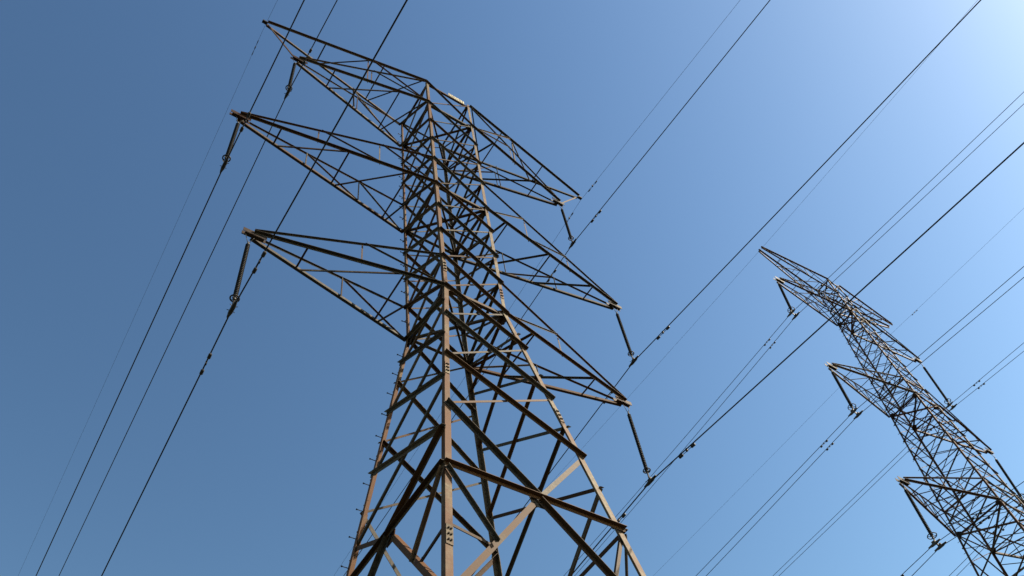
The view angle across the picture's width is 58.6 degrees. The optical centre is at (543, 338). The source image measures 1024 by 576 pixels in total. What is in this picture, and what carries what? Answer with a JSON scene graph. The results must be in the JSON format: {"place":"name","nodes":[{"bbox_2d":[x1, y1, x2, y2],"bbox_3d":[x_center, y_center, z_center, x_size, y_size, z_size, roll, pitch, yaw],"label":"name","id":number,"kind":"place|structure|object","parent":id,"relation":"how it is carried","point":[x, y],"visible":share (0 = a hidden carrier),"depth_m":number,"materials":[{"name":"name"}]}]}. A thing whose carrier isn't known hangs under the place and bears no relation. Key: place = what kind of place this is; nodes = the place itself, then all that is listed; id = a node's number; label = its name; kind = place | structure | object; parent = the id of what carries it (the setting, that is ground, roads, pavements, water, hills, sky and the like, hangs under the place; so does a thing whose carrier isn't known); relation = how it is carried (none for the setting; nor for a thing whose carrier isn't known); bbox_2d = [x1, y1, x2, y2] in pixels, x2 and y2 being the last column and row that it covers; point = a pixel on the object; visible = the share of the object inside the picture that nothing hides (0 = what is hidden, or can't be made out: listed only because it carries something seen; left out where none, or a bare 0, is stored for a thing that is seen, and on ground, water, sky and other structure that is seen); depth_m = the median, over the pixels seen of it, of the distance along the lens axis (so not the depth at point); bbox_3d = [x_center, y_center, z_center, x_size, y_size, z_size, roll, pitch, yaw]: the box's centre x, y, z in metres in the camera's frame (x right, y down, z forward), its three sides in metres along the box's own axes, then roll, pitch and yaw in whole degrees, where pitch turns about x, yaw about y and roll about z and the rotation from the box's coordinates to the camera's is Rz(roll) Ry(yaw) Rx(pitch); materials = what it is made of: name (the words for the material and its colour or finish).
{"place":"outdoors","nodes":[
{"label":"outdoors","id":0,"kind":"place"},
{"bbox_2d":[0,0,1023,575],"label":"sky","id":1,"kind":"structure","parent":0,"point":[112,112],"materials":[{"name":"blue"}]},
{"bbox_3d":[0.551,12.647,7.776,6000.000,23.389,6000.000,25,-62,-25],"label":"ground","id":2,"kind":"structure","parent":0,"visible":0},
{"bbox_2d":[229,19,645,575],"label":"pylon","id":3,"kind":"object","parent":2,"relation":"on","point":[446,464],"visible":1,"depth_m":24.84,"materials":[{"name":"metal"}]},
{"bbox_2d":[20,6,274,570],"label":"earth wire","id":4,"kind":"object","parent":3,"relation":"attached to","point":[161,256],"visible":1,"depth_m":37.96,"materials":[{"name":"metal"}]},
{"bbox_2d":[220,117,243,171],"bbox_3d":[-8.845,-5.636,25.928,0.492,3.332,0.254,-30,-55,13],"label":"insulator string","id":5,"kind":"object","parent":3,"relation":"hanging from","point":[230,146],"visible":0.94,"depth_m":25.49,"materials":[{"name":"ceramic"}]},
{"bbox_2d":[36,0,304,575],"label":"conductor wire","id":6,"kind":"object","parent":5,"relation":"hanging from","point":[242,127],"visible":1,"depth_m":25.93,"materials":[{"name":"metal"}]},
{"bbox_2d":[227,233,253,316],"bbox_3d":[-7.115,-1.608,21.491,0.492,3.372,0.254,-30,-55,13],"label":"insulator string","id":7,"kind":"object","parent":3,"relation":"hanging from","point":[239,279],"visible":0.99,"depth_m":21.09,"materials":[{"name":"ceramic"}]},
{"bbox_2d":[101,0,407,575],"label":"conductor wire","id":8,"kind":"object","parent":7,"relation":"hanging from","point":[263,254],"visible":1,"depth_m":19.40,"materials":[{"name":"metal"}]},
{"bbox_2d":[284,57,298,98],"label":"insulator string","id":9,"kind":"object","parent":3,"relation":"hanging from","point":[289,90],"visible":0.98,"depth_m":31.32,"materials":[{"name":"ceramic"}]},
{"bbox_2d":[59,0,337,575],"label":"conductor wire","id":10,"kind":"object","parent":9,"relation":"hanging from","point":[304,61],"visible":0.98,"depth_m":33.57,"materials":[{"name":"metal"}]},
{"bbox_2d":[335,3,737,573],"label":"earth wire","id":11,"kind":"object","parent":3,"relation":"attached to","point":[576,206],"visible":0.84,"depth_m":39.58,"materials":[{"name":"metal"}]},
{"bbox_2d":[558,204,576,247],"bbox_3d":[0.934,-4.653,36.870,0.492,3.332,0.254,-30,-55,13],"label":"insulator string","id":12,"kind":"object","parent":3,"relation":"hanging from","point":[568,229],"visible":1,"depth_m":36.38,"materials":[{"name":"ceramic"}]},
{"bbox_2d":[344,0,769,574],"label":"conductor wire","id":13,"kind":"object","parent":12,"relation":"hanging from","point":[591,221],"visible":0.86,"depth_m":34.43,"materials":[{"name":"metal"}]},
{"bbox_2d":[612,306,637,365],"bbox_3d":[2.824,-0.182,31.907,0.492,3.332,0.254,-30,-55,13],"label":"insulator string","id":14,"kind":"object","parent":3,"relation":"hanging from","point":[633,360],"visible":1,"depth_m":31.45,"materials":[{"name":"ceramic"}]},
{"bbox_2d":[471,0,980,575],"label":"conductor wire","id":15,"kind":"object","parent":14,"relation":"hanging from","point":[767,222],"visible":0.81,"depth_m":27.62,"materials":[{"name":"metal"}]},
{"bbox_2d":[622,403,655,487],"bbox_3d":[2.745,3.001,26.544,0.492,3.372,0.254,-30,-55,13],"label":"insulator string","id":16,"kind":"object","parent":3,"relation":"hanging from","point":[650,480],"visible":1,"depth_m":26.13,"materials":[{"name":"ceramic"}]},
{"bbox_2d":[573,142,1023,573],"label":"conductor wire","id":17,"kind":"object","parent":16,"relation":"hanging from","point":[680,456],"visible":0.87,"depth_m":22.47,"materials":[{"name":"metal"}]},
{"bbox_2d":[758,246,1023,575],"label":"pylon","id":18,"kind":"object","parent":2,"relation":"on","point":[915,395],"visible":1,"depth_m":60.32,"materials":[{"name":"metal"}]},
{"bbox_2d":[548,1,976,485],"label":"earth wire","id":19,"kind":"object","parent":18,"relation":"attached to","point":[775,232],"visible":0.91,"depth_m":69.49,"materials":[{"name":"metal"}]},
{"bbox_2d":[775,279,799,319],"bbox_3d":[17.116,-2.992,64.655,1.337,5.180,0.785,25,-62,-25],"label":"insulator string","id":20,"kind":"object","parent":18,"relation":"hanging from","point":[791,310],"visible":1,"depth_m":63.31,"materials":[{"name":"ceramic"}]},
{"bbox_2d":[567,92,1023,571],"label":"conductor wire","id":21,"kind":"object","parent":20,"relation":"hanging from","point":[769,339],"visible":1,"depth_m":61.16,"materials":[{"name":"metal"}]},
{"bbox_2d":[576,104,1023,573],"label":"conductor wire","id":22,"kind":"object","parent":20,"relation":"hanging from","point":[826,288],"visible":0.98,"depth_m":61.53,"materials":[{"name":"metal"}]},
{"bbox_2d":[653,208,1023,575],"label":"earth wire","id":23,"kind":"object","parent":18,"relation":"attached to","point":[816,410],"visible":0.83,"depth_m":80.66,"materials":[{"name":"metal"}]},
{"bbox_2d":[827,365,862,418],"bbox_3d":[18.397,3.100,56.231,0.927,4.980,0.785,25,-62,-25],"label":"insulator string","id":24,"kind":"object","parent":18,"relation":"hanging from","point":[853,411],"visible":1,"depth_m":55.13,"materials":[{"name":"ceramic"}]},
{"bbox_2d":[696,266,1023,575],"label":"conductor wire","id":25,"kind":"object","parent":24,"relation":"hanging from","point":[883,387],"visible":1,"depth_m":53.64,"materials":[{"name":"metal"}]},
{"bbox_2d":[706,277,1023,575],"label":"conductor wire","id":26,"kind":"object","parent":24,"relation":"hanging from","point":[889,390],"visible":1,"depth_m":54.04,"materials":[{"name":"metal"}]},
{"bbox_2d":[898,480,945,550],"bbox_3d":[19.711,9.127,47.955,0.847,4.780,0.785,25,-62,-25],"label":"insulator string","id":27,"kind":"object","parent":18,"relation":"hanging from","point":[934,542],"visible":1,"depth_m":46.98,"materials":[{"name":"ceramic"}]},
{"bbox_2d":[901,481,1023,575],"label":"conductor wire","id":28,"kind":"object","parent":27,"relation":"hanging from","point":[976,515],"visible":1,"depth_m":44.76,"materials":[{"name":"metal"}]},
{"bbox_2d":[912,494,1023,575],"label":"conductor wire","id":29,"kind":"object","parent":27,"relation":"hanging from","point":[988,517],"visible":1,"depth_m":44.99,"materials":[{"name":"metal"}]},
{"bbox_2d":[919,362,956,410],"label":"insulator string","id":30,"kind":"object","parent":18,"relation":"hanging from","point":[941,392],"visible":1,"depth_m":70.15,"materials":[{"name":"ceramic"}]},
{"bbox_2d":[773,344,1021,575],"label":"conductor wire","id":31,"kind":"object","parent":30,"relation":"hanging from","point":[897,455],"visible":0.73,"depth_m":71.00,"materials":[{"name":"metal"}]},
{"bbox_2d":[779,351,1023,575],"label":"conductor wire","id":32,"kind":"object","parent":30,"relation":"hanging from","point":[899,459],"visible":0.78,"depth_m":71.38,"materials":[{"name":"metal"}]},
{"bbox_2d":[991,454,1023,503],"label":"insulator string","id":33,"kind":"object","parent":18,"relation":"hanging from","point":[1007,477],"visible":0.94,"depth_m":63.04,"materials":[{"name":"ceramic"}]},
{"bbox_2d":[949,507,1017,575],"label":"conductor wire","id":34,"kind":"object","parent":33,"relation":"hanging from","point":[980,544],"visible":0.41,"depth_m":62.54,"materials":[{"name":"metal"}]}
]}

